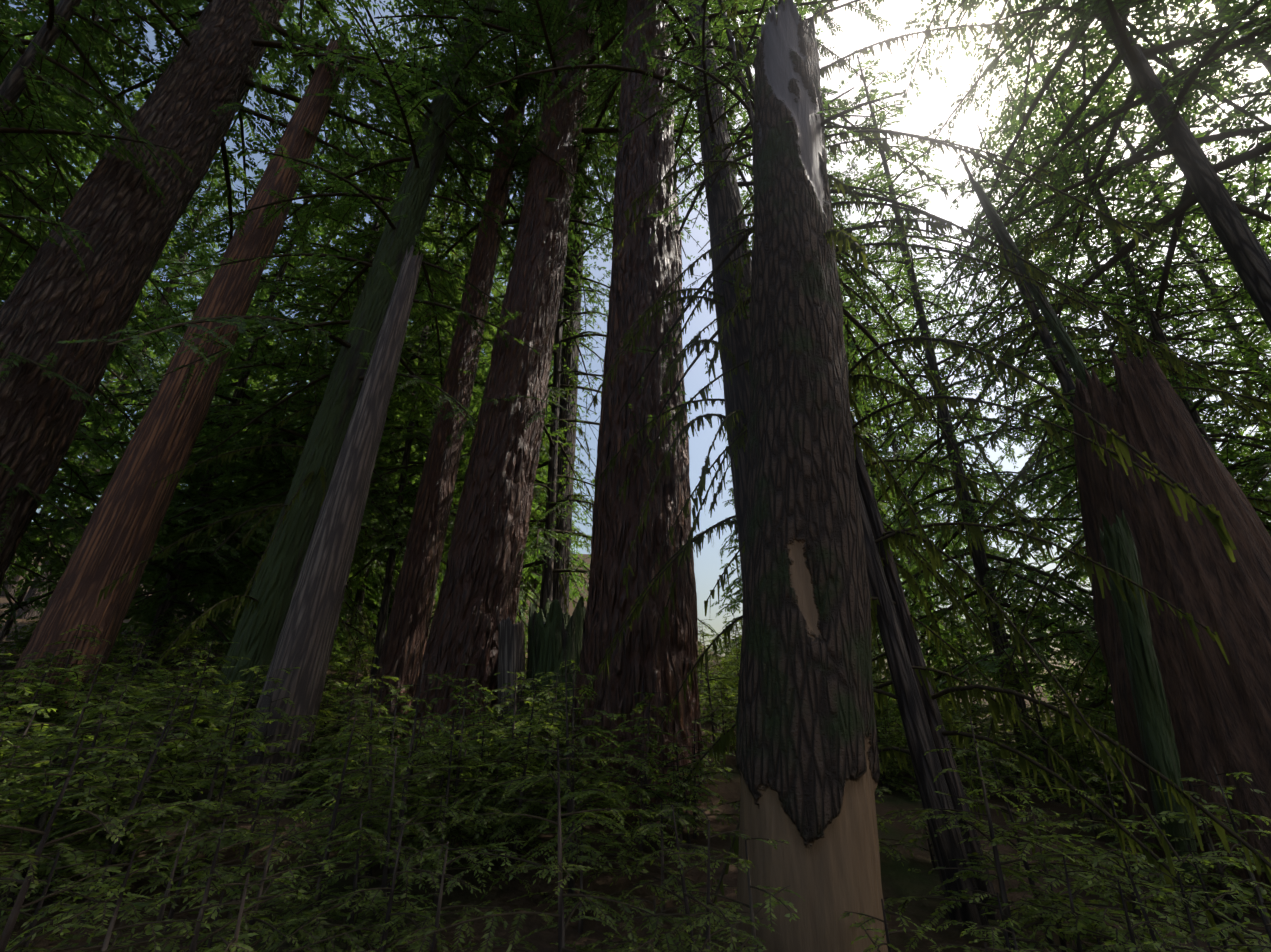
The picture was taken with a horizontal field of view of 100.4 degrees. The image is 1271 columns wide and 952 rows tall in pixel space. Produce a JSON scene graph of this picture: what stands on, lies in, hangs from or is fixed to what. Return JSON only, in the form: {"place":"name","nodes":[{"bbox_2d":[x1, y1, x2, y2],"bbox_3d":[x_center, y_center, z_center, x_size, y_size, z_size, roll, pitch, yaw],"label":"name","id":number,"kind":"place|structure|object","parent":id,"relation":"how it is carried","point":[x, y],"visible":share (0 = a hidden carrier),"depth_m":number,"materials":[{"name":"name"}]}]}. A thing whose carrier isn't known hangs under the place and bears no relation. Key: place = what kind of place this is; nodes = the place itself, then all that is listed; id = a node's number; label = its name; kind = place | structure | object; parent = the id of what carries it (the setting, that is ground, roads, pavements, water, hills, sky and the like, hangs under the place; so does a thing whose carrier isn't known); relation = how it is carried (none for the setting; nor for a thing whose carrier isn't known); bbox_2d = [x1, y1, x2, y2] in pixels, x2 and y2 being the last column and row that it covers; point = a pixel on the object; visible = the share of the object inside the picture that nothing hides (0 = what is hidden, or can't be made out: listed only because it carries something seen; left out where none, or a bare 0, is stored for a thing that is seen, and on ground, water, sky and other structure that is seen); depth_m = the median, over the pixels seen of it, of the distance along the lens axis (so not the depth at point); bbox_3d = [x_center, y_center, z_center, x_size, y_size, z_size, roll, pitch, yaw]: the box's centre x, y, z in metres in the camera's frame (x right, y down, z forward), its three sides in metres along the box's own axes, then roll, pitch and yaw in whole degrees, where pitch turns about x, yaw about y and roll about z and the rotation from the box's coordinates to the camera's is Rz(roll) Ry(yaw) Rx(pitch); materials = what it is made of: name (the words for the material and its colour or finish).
{"place":"outdoors","nodes":[
{"label":"outdoors","id":0,"kind":"place"},
{"bbox_2d":[0,543,1266,951],"bbox_3d":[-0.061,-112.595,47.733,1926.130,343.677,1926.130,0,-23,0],"label":"ground","id":1,"kind":"structure","parent":0,"point":[898,879],"depth_m":4.29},
{"bbox_2d":[0,0,288,583],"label":"trunk","id":2,"kind":"object","parent":1,"relation":"on","point":[121,215],"visible":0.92,"depth_m":10.67,"materials":[{"name":"brown plant"}]},
{"bbox_2d":[0,37,352,731],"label":"trunk","id":3,"kind":"object","parent":1,"relation":"on","point":[119,535],"visible":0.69,"depth_m":9.32,"materials":[{"name":"red plant"}]},
{"bbox_2d":[225,245,423,805],"bbox_3d":[-3.944,0.165,7.358,0.895,9.053,0.851,2,-24,1],"label":"snag","id":4,"kind":"object","parent":1,"relation":"on","point":[305,642],"visible":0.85,"depth_m":6.66,"materials":[{"name":"grey plant"}]},
{"bbox_2d":[196,0,496,744],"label":"trunk","id":5,"kind":"object","parent":1,"relation":"on","point":[256,635],"visible":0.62,"depth_m":9.76,"materials":[{"name":"green plant"}]},
{"bbox_2d":[362,12,538,737],"bbox_3d":[-3.592,-12.920,16.973,0.954,39.639,0.968,2,-24,1],"label":"tree","id":6,"kind":"object","parent":1,"relation":"on","point":[405,643],"visible":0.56,"depth_m":10.85,"materials":[{"name":"red plant"}]},
{"bbox_2d":[397,0,599,758],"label":"trunk","id":7,"kind":"object","parent":1,"relation":"on","point":[478,600],"visible":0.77,"depth_m":10.18,"materials":[{"name":"brown plant"}]},
{"bbox_2d":[497,616,525,766],"bbox_3d":[-1.931,3.680,8.159,0.494,2.936,0.497,-5,-22,-1],"label":"tree stump","id":8,"kind":"object","parent":1,"relation":"on","point":[511,647],"visible":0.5,"depth_m":8.32,"materials":[{"name":"green wood"}]},
{"bbox_2d":[525,596,585,756],"bbox_3d":[-1.407,3.611,8.736,1.204,3.297,1.267,0,-23,0],"label":"mossy stub","id":9,"kind":"object","parent":1,"relation":"on","point":[555,632],"visible":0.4,"depth_m":8.64,"materials":[{"name":"green wood"}]},
{"bbox_2d":[539,126,587,612],"bbox_3d":[-2.077,-10.928,19.394,0.984,37.376,0.948,0,-23,0],"label":"trunk","id":10,"kind":"object","parent":1,"relation":"on","point":[561,524],"visible":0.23,"depth_m":15.06,"materials":[{"name":"brown plant"}]},
{"bbox_2d":[560,0,709,812],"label":"trunk","id":11,"kind":"object","parent":1,"relation":"on","point":[644,657],"visible":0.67,"depth_m":7.78,"materials":[{"name":"brown plant"}]},
{"bbox_2d":[0,563,1270,951],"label":"bushes","id":12,"kind":"object","parent":1,"relation":"on","point":[358,757],"visible":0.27,"depth_m":3.92,"materials":[{"name":"green plant"}]},
{"bbox_2d":[0,0,1270,951],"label":"tree trunks","id":13,"kind":"object","parent":1,"relation":"on","point":[1242,246],"visible":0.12,"depth_m":10.23,"materials":[{"name":"brown plant"}]},
{"bbox_2d":[0,0,1270,951],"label":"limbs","id":14,"kind":"object","parent":13,"relation":"attached to","point":[1152,51],"visible":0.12,"depth_m":9.17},
{"bbox_2d":[0,0,1270,790],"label":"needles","id":15,"kind":"object","parent":14,"relation":"attached to","point":[1047,129],"visible":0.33,"depth_m":14.43,"materials":[{"name":"green plant"}]},
{"bbox_2d":[0,0,1270,951],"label":"twigs","id":16,"kind":"object","parent":1,"relation":"on","point":[591,486],"visible":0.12,"depth_m":10.42,"materials":[{"name":"green plant"}]},
{"bbox_2d":[96,0,1270,951],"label":"tree branches","id":17,"kind":"object","parent":1,"relation":"on","point":[840,240],"visible":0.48,"depth_m":5.54,"materials":[{"name":"green plant"}]},
{"bbox_2d":[687,0,751,584],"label":"tree","id":18,"kind":"object","parent":1,"relation":"on","point":[724,204],"visible":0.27,"depth_m":7.92,"materials":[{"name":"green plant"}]},
{"bbox_2d":[735,0,887,951],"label":"snag","id":19,"kind":"object","parent":1,"relation":"on","point":[807,760],"visible":0.98,"depth_m":3.53,"materials":[{"name":"brown wood"}]},
{"bbox_2d":[718,0,1000,931],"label":"trunk","id":20,"kind":"object","parent":1,"relation":"on","point":[948,846],"visible":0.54,"depth_m":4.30,"materials":[{"name":"grey wood"}]},
{"bbox_2d":[972,181,1091,388],"bbox_3d":[7.049,-0.453,7.674,0.277,11.876,0.286,-4,-27,-1],"label":"trunk","id":21,"kind":"object","parent":1,"relation":"on","point":[1070,350],"visible":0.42,"depth_m":8.90,"materials":[{"name":"green wood"}]},
{"bbox_2d":[1098,510,1207,917],"bbox_3d":[4.800,2.735,4.777,0.317,5.029,0.279,4,-19,2],"label":"trunk","id":22,"kind":"object","parent":1,"relation":"on","point":[1158,743],"visible":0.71,"depth_m":4.99,"materials":[{"name":"green plant"}]},
{"bbox_2d":[1073,340,1270,919],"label":"stump","id":23,"kind":"object","parent":1,"relation":"on","point":[1219,707],"visible":0.73,"depth_m":5.67,"materials":[{"name":"brown wood"}]},
{"bbox_2d":[2,0,1270,685],"label":"sky","id":24,"kind":"structure","parent":0,"point":[932,107],"materials":[{"name":"white"}]}
]}

